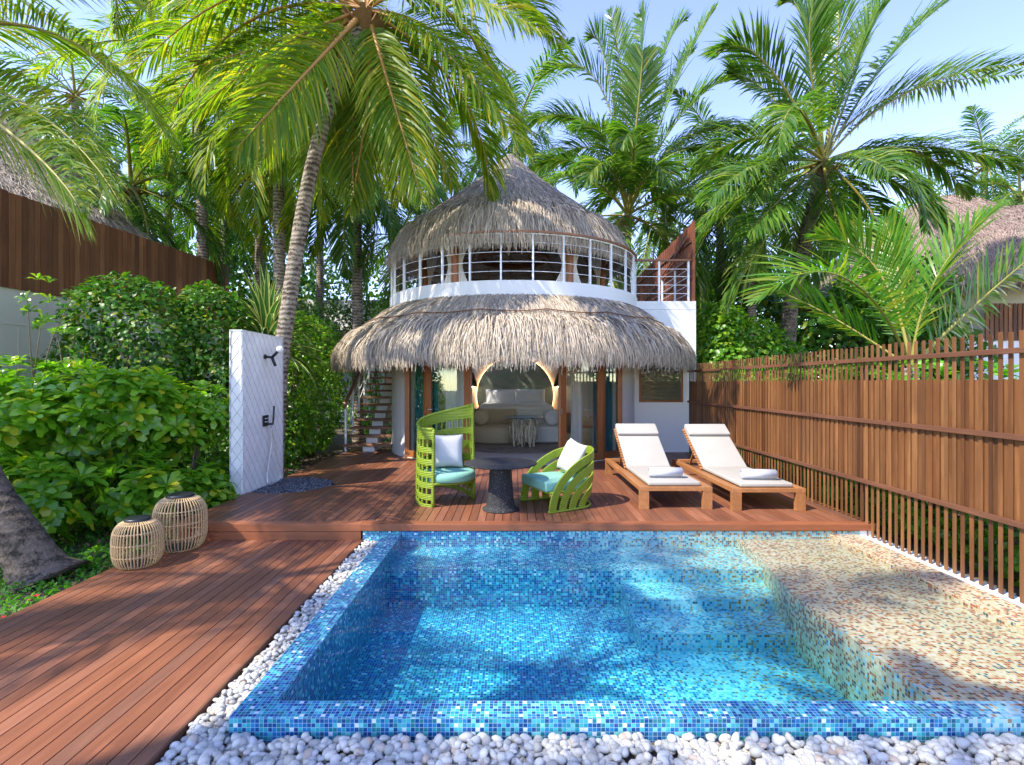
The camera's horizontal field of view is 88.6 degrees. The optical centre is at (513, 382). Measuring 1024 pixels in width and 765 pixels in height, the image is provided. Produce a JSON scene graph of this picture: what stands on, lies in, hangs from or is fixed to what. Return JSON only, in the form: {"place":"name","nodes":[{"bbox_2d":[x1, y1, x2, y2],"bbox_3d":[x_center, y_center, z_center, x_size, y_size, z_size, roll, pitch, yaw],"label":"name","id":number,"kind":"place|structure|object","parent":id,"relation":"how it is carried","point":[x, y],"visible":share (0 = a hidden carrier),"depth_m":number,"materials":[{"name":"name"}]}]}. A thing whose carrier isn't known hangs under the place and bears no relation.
{"place":"outdoors","nodes":[
{"label":"outdoors","id":0,"kind":"place"},
{"bbox_2d":[0,390,1019,616],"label":"ground","id":1,"kind":"structure","parent":0,"point":[337,447],"depth_m":6.07,"materials":[{"name":"soil"}]},
{"bbox_2d":[0,370,74,481],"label":"broadleaf shrub","id":2,"kind":"object","parent":1,"relation":"on","point":[16,418],"visible":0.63,"depth_m":6.04,"materials":[{"name":"green plant"}]},
{"bbox_2d":[14,273,89,487],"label":"sapling","id":3,"kind":"object","parent":1,"relation":"on","point":[48,318],"visible":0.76,"depth_m":8.15,"materials":[{"name":"green plant"}]},
{"bbox_2d":[0,448,117,544],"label":"broadleaf shrub","id":4,"kind":"object","parent":1,"relation":"on","point":[37,492],"visible":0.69,"depth_m":5.62,"materials":[{"name":"green plant"}]},
{"bbox_2d":[0,353,119,458],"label":"broadleaf shrub","id":5,"kind":"object","parent":1,"relation":"on","point":[49,364],"visible":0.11,"depth_m":8.05,"materials":[{"name":"green plant"}]},
{"bbox_2d":[0,109,163,244],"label":"neighbour roof","id":6,"kind":"structure","parent":1,"relation":"on","point":[10,183],"depth_m":11.81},
{"bbox_2d":[0,520,176,618],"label":"ground cover","id":7,"kind":"object","parent":1,"relation":"on","point":[15,608],"visible":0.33,"depth_m":4.85,"materials":[{"name":"green plant"}]},
{"bbox_2d":[0,0,183,593],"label":"coconut palm","id":8,"kind":"object","parent":1,"relation":"on","point":[31,551],"visible":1,"depth_m":5.10,"materials":[{"name":"green plant"}]},
{"bbox_2d":[0,359,187,528],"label":"broadleaf shrub","id":9,"kind":"object","parent":1,"relation":"on","point":[83,406],"visible":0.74,"depth_m":6.43,"materials":[{"name":"green plant"}]},
{"bbox_2d":[0,18,188,191],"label":"background palm","id":10,"kind":"object","parent":1,"relation":"on","point":[76,98],"visible":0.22,"depth_m":20.50,"materials":[{"name":"green plant"}]},
{"bbox_2d":[78,545,129,569],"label":"seedling","id":11,"kind":"object","parent":1,"relation":"on","point":[95,549],"visible":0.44,"depth_m":5.21,"materials":[{"name":"green plant"}]},
{"bbox_2d":[0,188,227,438],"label":"boundary wall","id":12,"kind":"structure","parent":1,"relation":"on","point":[34,239],"depth_m":10.25,"materials":[{"name":"wood"}]},
{"bbox_2d":[1,408,229,530],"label":"undergrowth","id":13,"kind":"object","parent":1,"relation":"on","point":[114,450],"visible":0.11,"depth_m":6.58,"materials":[{"name":"green plant"}]},
{"bbox_2d":[39,270,214,478],"bbox_3d":[-6.618,-0.021,9.044,2.822,3.741,1.687,0,0,0],"label":"round leaf tree","id":14,"kind":"object","parent":1,"relation":"on","point":[104,299],"visible":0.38,"depth_m":8.58,"materials":[{"name":"green plant"}]},
{"bbox_2d":[45,77,219,249],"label":"background palm","id":15,"kind":"object","parent":1,"relation":"on","point":[121,102],"visible":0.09,"depth_m":21.99,"materials":[{"name":"green plant"}]},
{"bbox_2d":[10,103,263,286],"bbox_3d":[-10.580,-2.569,14.603,6.124,8.839,6.157,0,0,0],"label":"background palm","id":16,"kind":"object","parent":1,"relation":"on","point":[147,220],"visible":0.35,"depth_m":14.00,"materials":[{"name":"green plant"}]},
{"bbox_2d":[21,0,273,259],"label":"background palm","id":17,"kind":"object","parent":1,"relation":"on","point":[202,246],"visible":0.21,"depth_m":14.41,"materials":[{"name":"green plant"}]},
{"bbox_2d":[83,450,240,534],"bbox_3d":[-4.420,1.343,6.651,1.592,1.001,1.508,0,0,0],"label":"broadleaf shrub","id":18,"kind":"object","parent":1,"relation":"on","point":[138,499],"visible":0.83,"depth_m":6.31,"materials":[{"name":"green plant"}]},
{"bbox_2d":[102,379,229,509],"bbox_3d":[-4.722,0.893,7.212,1.597,1.898,1.488,0,0,15],"label":"broadleaf shrub","id":19,"kind":"object","parent":1,"relation":"on","point":[197,423],"visible":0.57,"depth_m":7.10,"materials":[{"name":"green plant"}]},
{"bbox_2d":[0,453,336,588],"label":"leaf litter","id":20,"kind":"object","parent":1,"relation":"on","point":[99,541],"visible":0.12,"depth_m":6.14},
{"bbox_2d":[166,279,254,465],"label":"round leaf tree","id":21,"kind":"object","parent":1,"relation":"on","point":[216,300],"visible":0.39,"depth_m":8.92,"materials":[{"name":"green plant"}]},
{"bbox_2d":[192,452,229,501],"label":"broadleaf shrub","id":22,"kind":"object","parent":1,"relation":"on","point":[221,464],"visible":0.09,"depth_m":7.65,"materials":[{"name":"green plant"}]},
{"bbox_2d":[121,124,331,401],"bbox_3d":[-11.008,-3.876,19.820,6.820,11.453,7.236,0,0,0],"label":"background palm","id":23,"kind":"object","parent":1,"relation":"on","point":[183,245],"visible":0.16,"depth_m":19.91,"materials":[{"name":"green plant"}]},
{"bbox_2d":[145,43,341,310],"bbox_3d":[-7.957,-3.935,16.749,6.835,11.570,6.475,0,0,33],"label":"background palm","id":24,"kind":"object","parent":1,"relation":"on","point":[255,249],"visible":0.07,"depth_m":16.59,"materials":[{"name":"green plant"}]},
{"bbox_2d":[229,330,282,494],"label":"shower wall","id":25,"kind":"structure","parent":1,"relation":"on","point":[256,386],"depth_m":7.62,"materials":[{"name":"tile"}]},
{"bbox_2d":[263,406,280,484],"bbox_3d":[-3.700,0.955,7.990,0.125,1.191,0.280,0,0,29],"label":"shower hose","id":26,"kind":"object","parent":25,"relation":"attached to","point":[266,420],"visible":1,"depth_m":8.00,"materials":[{"name":"metal"}]},
{"bbox_2d":[184,229,340,318],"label":"broadleaf tree","id":27,"kind":"object","parent":1,"relation":"on","point":[231,282],"visible":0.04,"depth_m":27.21,"materials":[{"name":"green plant"}]},
{"bbox_2d":[210,247,326,390],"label":"broadleaf tree","id":28,"kind":"object","parent":1,"relation":"on","point":[242,289],"visible":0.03,"depth_m":21.82,"materials":[{"name":"green plant"}]},
{"bbox_2d":[137,0,402,309],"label":"background palm","id":29,"kind":"object","parent":1,"relation":"on","point":[280,205],"visible":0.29,"depth_m":13.53,"materials":[{"name":"green plant"}]},
{"bbox_2d":[206,260,336,385],"bbox_3d":[-4.787,-0.308,10.110,2.642,4.280,2.532,0,0,0],"label":"pandanus plant","id":30,"kind":"object","parent":1,"relation":"on","point":[266,303],"visible":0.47,"depth_m":9.88,"materials":[{"name":"green plant"}]},
{"bbox_2d":[248,305,327,466],"bbox_3d":[-5.134,0.025,11.664,1.926,3.751,1.772,0,0,0],"label":"hedge bush","id":31,"kind":"object","parent":1,"relation":"on","point":[300,442],"visible":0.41,"depth_m":11.51,"materials":[{"name":"green plant"}]},
{"bbox_2d":[222,10,393,426],"bbox_3d":[-8.602,-6.178,21.825,7.882,16.056,8.980,0,0,0],"label":"background palm","id":32,"kind":"object","parent":1,"relation":"on","point":[319,278],"visible":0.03,"depth_m":21.87,"materials":[{"name":"green plant"}]},
{"bbox_2d":[287,311,347,456],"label":"hedge bush","id":33,"kind":"object","parent":1,"relation":"on","point":[327,430],"visible":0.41,"depth_m":13.26,"materials":[{"name":"green plant"}]},
{"bbox_2d":[243,249,416,393],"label":"broadleaf tree","id":34,"kind":"object","parent":1,"relation":"on","point":[306,281],"visible":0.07,"depth_m":25.61,"materials":[{"name":"green plant"}]},
{"bbox_2d":[103,0,568,476],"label":"coconut palm","id":35,"kind":"object","parent":1,"relation":"on","point":[343,63],"visible":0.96,"depth_m":9.13,"materials":[{"name":"green plant"}]},
{"bbox_2d":[293,296,389,433],"bbox_3d":[-4.601,-0.441,16.072,4.537,4.566,2.817,0,0,29],"label":"hedge bush","id":36,"kind":"object","parent":1,"relation":"on","point":[368,313],"visible":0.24,"depth_m":15.98,"materials":[{"name":"green plant"}]},
{"bbox_2d":[296,300,391,421],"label":"broadleaf tree","id":37,"kind":"object","parent":1,"relation":"on","point":[346,325],"visible":0.02,"depth_m":24.60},
{"bbox_2d":[241,78,450,442],"bbox_3d":[-4.608,-3.122,15.665,6.001,9.945,6.581,0,0,-42],"label":"background palm","id":38,"kind":"object","parent":1,"relation":"on","point":[354,236],"visible":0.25,"depth_m":15.32,"materials":[{"name":"green plant"}]},
{"bbox_2d":[340,308,391,453],"bbox_3d":[-3.404,-0.326,14.307,1.256,4.313,5.369,0,0,-3],"label":"outdoor staircase","id":39,"kind":"structure","parent":1,"relation":"on","point":[378,429],"depth_m":12.69,"materials":[{"name":"wood"}]},
{"bbox_2d":[321,334,445,441],"bbox_3d":[-3.467,-0.104,16.556,4.858,4.315,2.669,0,0,-37],"label":"hedge bush","id":40,"kind":"object","parent":1,"relation":"on","point":[378,394],"visible":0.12,"depth_m":15.99,"materials":[{"name":"green plant"}]},
{"bbox_2d":[324,182,468,308],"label":"background palm","id":41,"kind":"object","parent":1,"relation":"on","point":[381,254],"visible":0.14,"depth_m":23.82,"materials":[{"name":"green plant"}]},
{"bbox_2d":[329,87,511,283],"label":"background palm","id":42,"kind":"object","parent":1,"relation":"on","point":[434,202],"visible":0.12,"depth_m":19.44,"materials":[{"name":"green plant"}]},
{"bbox_2d":[330,154,696,464],"bbox_3d":[0.009,-1.825,12.970,8.388,7.350,9.059,0,0,0],"label":"round villa","id":43,"kind":"object","parent":1,"relation":"on","point":[479,323],"visible":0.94,"depth_m":10.17,"materials":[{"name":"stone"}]},
{"bbox_2d":[415,355,437,450],"bbox_3d":[-1.789,0.375,10.764,0.060,2.250,0.733,0,0,-44],"label":"teal curtain","id":44,"kind":"object","parent":43,"relation":"hanging from","point":[418,393],"visible":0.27,"depth_m":10.84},
{"bbox_2d":[427,249,436,284],"bbox_3d":[-1.985,-2.610,12.800,0.269,1.380,0.050,0,0,0],"label":"pavilion curtain","id":45,"kind":"object","parent":43,"relation":"hanging from","point":[431,262],"visible":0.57,"depth_m":12.80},
{"bbox_2d":[444,245,451,282],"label":"pavilion curtain","id":46,"kind":"object","parent":43,"relation":"hanging from","point":[448,278],"visible":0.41,"depth_m":10.60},
{"bbox_2d":[426,361,469,461],"bbox_3d":[-1.292,0.390,10.182,1.016,2.280,0.114,0,0,28],"label":"glass door","id":47,"kind":"structure","parent":43,"relation":"in","point":[428,370],"depth_m":10.00,"materials":[{"name":"brown wood"}]},
{"bbox_2d":[446,354,463,435],"bbox_3d":[-1.122,0.375,10.385,0.507,2.250,0.060,0,0,26],"label":"curtain","id":48,"kind":"object","parent":43,"relation":"hanging from","point":[454,388],"visible":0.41,"depth_m":10.42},
{"bbox_2d":[459,243,467,281],"bbox_3d":[-0.951,-2.610,10.525,0.303,1.380,0.050,0,0,9],"label":"pavilion curtain","id":49,"kind":"object","parent":43,"relation":"hanging from","point":[462,277],"visible":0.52,"depth_m":10.54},
{"bbox_2d":[390,230,636,295],"bbox_3d":[-0.004,-2.370,11.198,5.803,0.930,2.905,0,0,0],"label":"balcony railing","id":50,"kind":"object","parent":43,"relation":"on","point":[581,236],"visible":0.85,"depth_m":10.15,"materials":[{"name":"white metal"}]},
{"bbox_2d":[476,359,553,406],"bbox_3d":[0.050,0.400,16.423,2.424,2.424,0.086,0,0,0],"label":"round headboard","id":51,"kind":"object","parent":43,"relation":"on","point":[499,377],"visible":0.38,"depth_m":16.38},
{"bbox_2d":[474,443,557,453],"bbox_3d":[0.100,1.533,12.600,2.794,0.006,2.540,0,0,0],"label":"patterned rug","id":52,"kind":"object","parent":43,"relation":"on","point":[508,448],"visible":0.49,"depth_m":12.17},
{"bbox_2d":[474,409,557,443],"bbox_3d":[0.055,1.113,13.650,2.470,0.810,1.420,0,0,0],"label":"curved sofa","id":53,"kind":"object","parent":52,"relation":"on","point":[494,429],"visible":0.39,"depth_m":13.11,"materials":[{"name":"beige fabric"}]},
{"bbox_2d":[474,409,490,424],"bbox_3d":[-0.810,0.885,13.550,0.410,0.410,0.440,0,0,8],"label":"bolster","id":54,"kind":"object","parent":53,"relation":"on","point":[482,416],"visible":0.97,"depth_m":13.35,"materials":[{"name":"beige fabric"}]},
{"bbox_2d":[543,409,557,424],"bbox_3d":[0.980,0.885,13.550,0.410,0.410,0.440,0,0,-8],"label":"bolster","id":55,"kind":"object","parent":53,"relation":"on","point":[550,416],"visible":0.9,"depth_m":13.34,"materials":[{"name":"fabric"}]},
{"bbox_2d":[503,416,544,446],"bbox_3d":[0.250,1.183,12.620,1.010,0.722,1.010,0,0,0],"label":"driftwood table","id":56,"kind":"object","parent":52,"relation":"on","point":[525,430],"visible":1,"depth_m":12.48,"materials":[{"name":"grey wood"}]},
{"bbox_2d":[478,402,553,410],"bbox_3d":[0.060,1.078,15.290,2.080,0.920,2.220,0,0,0],"label":"bed","id":57,"kind":"object","parent":43,"relation":"on","point":[530,406],"visible":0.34,"depth_m":14.21,"materials":[{"name":"fabric"}]},
{"bbox_2d":[486,389,515,402],"bbox_3d":[-0.390,0.430,16.100,0.940,0.448,0.269,0,0,0],"label":"bed pillow","id":58,"kind":"object","parent":57,"relation":"on","point":[500,395],"visible":0.94,"depth_m":16.00,"materials":[{"name":"fabric"}]},
{"bbox_2d":[515,389,544,402],"bbox_3d":[0.510,0.430,16.100,0.940,0.448,0.269,0,0,0],"label":"bed pillow","id":59,"kind":"object","parent":57,"relation":"on","point":[529,395],"visible":0.91,"depth_m":16.00,"materials":[{"name":"fabric"}]},
{"bbox_2d":[571,360,581,443],"bbox_3d":[1.260,0.375,10.450,0.305,2.250,0.060,0,0,-30],"label":"curtain","id":60,"kind":"object","parent":43,"relation":"hanging from","point":[576,405],"visible":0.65,"depth_m":10.44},
{"bbox_2d":[573,243,580,282],"bbox_3d":[1.349,-2.610,10.665,0.343,1.380,0.050,0,0,-30],"label":"pavilion curtain","id":61,"kind":"object","parent":43,"relation":"hanging from","point":[576,279],"visible":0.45,"depth_m":10.60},
{"bbox_2d":[561,355,602,459],"bbox_3d":[1.346,0.390,10.210,1.009,2.280,0.114,0,0,-29],"label":"glass door","id":62,"kind":"structure","parent":43,"relation":"in","point":[599,455],"depth_m":10.40,"materials":[{"name":"brown wood"}]},
{"bbox_2d":[591,250,601,284],"bbox_3d":[1.915,-2.610,12.300,0.328,1.380,0.050,0,0,0],"label":"curtain","id":63,"kind":"object","parent":43,"relation":"hanging from","point":[595,262],"visible":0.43,"depth_m":12.30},
{"bbox_2d":[592,362,611,452],"bbox_3d":[1.810,0.375,10.780,0.060,2.250,0.681,0,0,43],"label":"teal curtain","id":64,"kind":"object","parent":43,"relation":"hanging from","point":[608,410],"visible":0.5,"depth_m":10.92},
{"bbox_2d":[639,358,682,401],"bbox_3d":[3.280,0.000,11.986,1.380,2.100,0.628,0,0,0],"label":"window","id":65,"kind":"structure","parent":43,"relation":"in","point":[661,385],"depth_m":11.78,"materials":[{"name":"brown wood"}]},
{"bbox_2d":[631,259,691,300],"bbox_3d":[3.295,-2.288,12.830,1.390,0.955,2.140,0,0,0],"label":"terrace railing","id":66,"kind":"object","parent":43,"relation":"on","point":[683,263],"visible":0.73,"depth_m":11.80,"materials":[{"name":"white metal"}]},
{"bbox_2d":[629,221,694,300],"bbox_3d":[3.993,-2.715,15.137,0.115,1.790,6.875,0,0,0],"label":"terrace screen","id":67,"kind":"object","parent":43,"relation":"on","point":[678,248],"visible":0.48,"depth_m":13.14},
{"bbox_2d":[436,36,598,197],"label":"background palm","id":68,"kind":"object","parent":1,"relation":"on","point":[545,141],"visible":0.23,"depth_m":21.17,"materials":[{"name":"green plant"}]},
{"bbox_2d":[175,570,974,764],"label":"pebble bed","id":69,"kind":"object","parent":1,"relation":"on","point":[654,754],"depth_m":2.52,"materials":[{"name":"stone"}]},
{"bbox_2d":[185,540,377,738],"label":"white pebbles","id":70,"kind":"object","parent":69,"relation":"on","point":[223,707],"visible":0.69,"depth_m":3.30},
{"bbox_2d":[155,730,1023,764],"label":"white pebbles","id":71,"kind":"object","parent":69,"relation":"on","point":[553,748],"visible":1,"depth_m":2.48,"materials":[{"name":"stone"}]},
{"bbox_2d":[229,531,1023,741],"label":"swimming pool","id":72,"kind":"structure","parent":1,"relation":"in","point":[652,636],"depth_m":4.03,"materials":[{"name":"tile"}]},
{"bbox_2d":[524,0,757,318],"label":"coconut palm","id":73,"kind":"object","parent":1,"relation":"on","point":[631,181],"visible":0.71,"depth_m":15.77,"materials":[{"name":"green plant"}]},
{"bbox_2d":[579,146,719,285],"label":"background palm","id":74,"kind":"object","parent":1,"relation":"on","point":[647,252],"visible":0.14,"depth_m":21.24,"materials":[{"name":"green plant"}]},
{"bbox_2d":[635,86,826,379],"bbox_3d":[7.665,-4.433,20.251,7.345,12.565,7.373,0,0,-18],"label":"background palm","id":75,"kind":"object","parent":1,"relation":"on","point":[720,245],"visible":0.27,"depth_m":19.20,"materials":[{"name":"green plant"}]},
{"bbox_2d":[695,264,803,377],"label":"broadleaf tree","id":76,"kind":"object","parent":1,"relation":"on","point":[771,302],"visible":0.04,"depth_m":19.09,"materials":[{"name":"green plant"}]},
{"bbox_2d":[659,146,848,353],"bbox_3d":[8.061,-2.876,17.853,5.788,9.453,5.689,0,0,25],"label":"background palm","id":77,"kind":"object","parent":1,"relation":"on","point":[751,310],"visible":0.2,"depth_m":17.89,"materials":[{"name":"green plant"}]},
{"bbox_2d":[696,298,814,380],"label":"round leaf bush","id":78,"kind":"object","parent":1,"relation":"on","point":[712,341],"visible":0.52,"depth_m":12.07,"materials":[{"name":"green plant"}]},
{"bbox_2d":[762,362,826,496],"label":"shrub","id":79,"kind":"object","parent":1,"relation":"on","point":[785,461],"visible":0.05,"depth_m":8.95,"materials":[{"name":"green plant"}]},
{"bbox_2d":[685,0,1023,376],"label":"coconut palm","id":80,"kind":"object","parent":1,"relation":"on","point":[817,17],"visible":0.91,"depth_m":12.48,"materials":[{"name":"green plant"}]},
{"bbox_2d":[687,330,1023,603],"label":"slatted fence","id":81,"kind":"object","parent":1,"relation":"on","point":[954,444],"visible":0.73,"depth_m":5.24,"materials":[{"name":"wood"}]},
{"bbox_2d":[817,357,904,518],"bbox_3d":[5.048,0.751,7.675,1.565,2.249,2.250,0,0,0],"label":"shrub","id":82,"kind":"object","parent":1,"relation":"on","point":[839,491],"visible":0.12,"depth_m":7.36,"materials":[{"name":"green plant"}]},
{"bbox_2d":[737,195,1023,379],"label":"young palm","id":83,"kind":"object","parent":1,"relation":"on","point":[904,317],"visible":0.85,"depth_m":7.98,"materials":[{"name":"green plant"}]},
{"bbox_2d":[742,449,1018,585],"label":"fence undergrowth","id":84,"kind":"object","parent":1,"relation":"on","point":[985,547],"visible":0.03,"depth_m":5.89,"materials":[{"name":"green plant"}]},
{"bbox_2d":[764,251,1004,380],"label":"broadleaf tree","id":85,"kind":"object","parent":1,"relation":"on","point":[810,339],"visible":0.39,"depth_m":16.15,"materials":[{"name":"green plant"}]},
{"bbox_2d":[800,194,1023,379],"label":"neighbour villa","id":86,"kind":"object","parent":1,"relation":"on","point":[1004,228],"visible":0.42,"depth_m":16.98,"materials":[{"name":"plant"}]},
{"bbox_2d":[874,358,1018,561],"bbox_3d":[5.048,0.819,6.151,1.597,2.288,2.259,0,0,0],"label":"shrub","id":87,"kind":"object","parent":1,"relation":"on","point":[995,365],"visible":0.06,"depth_m":5.89,"materials":[{"name":"green plant"}]},
{"bbox_2d":[905,104,1023,207],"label":"background palm","id":88,"kind":"object","parent":1,"relation":"on","point":[983,190],"visible":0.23,"depth_m":24.96,"materials":[{"name":"green plant"}]},
{"bbox_2d":[952,136,1023,206],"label":"background palm","id":89,"kind":"object","parent":1,"relation":"on","point":[1018,196],"visible":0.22,"depth_m":23.71,"materials":[{"name":"green plant"}]},
{"bbox_2d":[983,364,1018,578],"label":"shrub","id":90,"kind":"object","parent":1,"relation":"on","point":[1016,557],"visible":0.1,"depth_m":4.94,"materials":[{"name":"green plant"}]},
{"bbox_2d":[0,0,1023,385],"label":"sky","id":91,"kind":"structure","parent":0,"point":[997,25],"materials":[{"name":"blue"}]},
{"bbox_2d":[180,449,863,520],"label":"deck","id":92,"kind":"structure","parent":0,"point":[379,485],"depth_m":6.78,"materials":[{"name":"wood"}]},
{"bbox_2d":[416,403,474,507],"bbox_3d":[-0.888,0.920,6.886,0.778,1.290,0.780,0,0,0],"label":"back chair","id":93,"kind":"object","parent":92,"relation":"on","point":[432,478],"visible":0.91,"depth_m":6.78,"materials":[{"name":"green wicker"}]},
{"bbox_2d":[431,434,462,467],"bbox_3d":[-0.885,0.915,7.020,0.420,0.436,0.184,0,0,-6],"label":"throw pillow","id":94,"kind":"object","parent":93,"relation":"on","point":[448,450],"visible":0.84,"depth_m":6.96,"materials":[{"name":"fabric"}]},
{"bbox_2d":[464,457,536,513],"bbox_3d":[-0.158,1.262,6.410,0.892,0.575,0.892,0,0,0],"label":"round table","id":95,"kind":"object","parent":92,"relation":"on","point":[500,498],"visible":1,"depth_m":6.28,"materials":[{"name":"stone"}]},
{"bbox_2d":[171,452,876,539],"bbox_3d":[0.102,1.642,8.967,7.745,0.186,6.465,0,0,0],"label":"deck edge board","id":96,"kind":"object","parent":92,"relation":"attached to","point":[285,530],"visible":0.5,"depth_m":5.76,"materials":[{"name":"wood"}]},
{"bbox_2d":[520,445,593,513],"bbox_3d":[0.613,1.188,6.694,0.827,0.724,0.805,0,0,-26],"label":"arc chair","id":97,"kind":"object","parent":92,"relation":"on","point":[546,481],"visible":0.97,"depth_m":6.44,"materials":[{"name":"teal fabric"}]},
{"bbox_2d":[557,438,586,476],"bbox_3d":[0.744,0.955,6.734,0.241,0.453,0.482,0,0,-22],"label":"scatter pillow","id":98,"kind":"object","parent":97,"relation":"on","point":[573,452],"visible":0.88,"depth_m":6.64,"materials":[{"name":"fabric"}]},
{"bbox_2d":[605,424,711,508],"bbox_3d":[1.988,1.108,7.630,0.888,0.883,2.431,0,0,0],"label":"sun lounger","id":99,"kind":"object","parent":92,"relation":"on","point":[641,449],"visible":0.92,"depth_m":7.78,"materials":[{"name":"fabric"}]},
{"bbox_2d":[648,467,682,477],"bbox_3d":[1.950,1.154,6.744,0.418,0.131,0.133,0,0,2],"label":"rolled towel","id":100,"kind":"object","parent":99,"relation":"on","point":[665,472],"visible":1,"depth_m":6.69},
{"bbox_2d":[672,424,805,510],"bbox_3d":[3.083,1.108,7.545,0.888,0.883,2.431,0,0,0],"label":"sun lounger","id":101,"kind":"object","parent":92,"relation":"on","point":[718,459],"visible":0.91,"depth_m":7.66,"materials":[{"name":"fabric"}]},
{"bbox_2d":[740,469,777,479],"bbox_3d":[3.080,1.154,6.603,0.418,0.131,0.133,0,0,4],"label":"rolled towel","id":102,"kind":"object","parent":101,"relation":"on","point":[760,474],"visible":1,"depth_m":6.55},
{"label":"pebble pad base","id":103,"kind":"structure","parent":92,"relation":"on","visible":0},
{"bbox_2d":[251,477,332,493],"bbox_3d":[-3.254,1.562,7.969,0.985,0.044,1.304,0,0,0],"label":"dark pebble pad","id":104,"kind":"object","parent":103,"relation":"on","point":[288,485],"visible":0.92,"depth_m":7.92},
{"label":"lower deck underside","id":105,"kind":"structure","parent":0,"visible":0},
{"bbox_2d":[0,540,360,764],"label":"deck","id":106,"kind":"structure","parent":105,"relation":"on","point":[114,666],"depth_m":3.48,"materials":[{"name":"wood"}]},
{"bbox_2d":[110,515,163,570],"bbox_3d":[-3.570,1.506,4.990,0.421,0.452,0.420,0,0,0],"label":"rattan lantern","id":107,"kind":"object","parent":106,"relation":"on","point":[134,562],"visible":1,"depth_m":4.89,"materials":[{"name":"beige wicker"}]},
{"bbox_2d":[152,491,207,552],"bbox_3d":[-3.490,1.449,5.500,0.502,0.567,0.501,0,0,0],"label":"rattan lantern","id":108,"kind":"object","parent":106,"relation":"on","point":[181,505],"visible":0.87,"depth_m":5.41,"materials":[{"name":"beige wicker"}]},
{"bbox_2d":[145,540,362,764],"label":"deck trim","id":109,"kind":"structure","parent":106,"relation":"attached to","point":[179,734],"depth_m":3.08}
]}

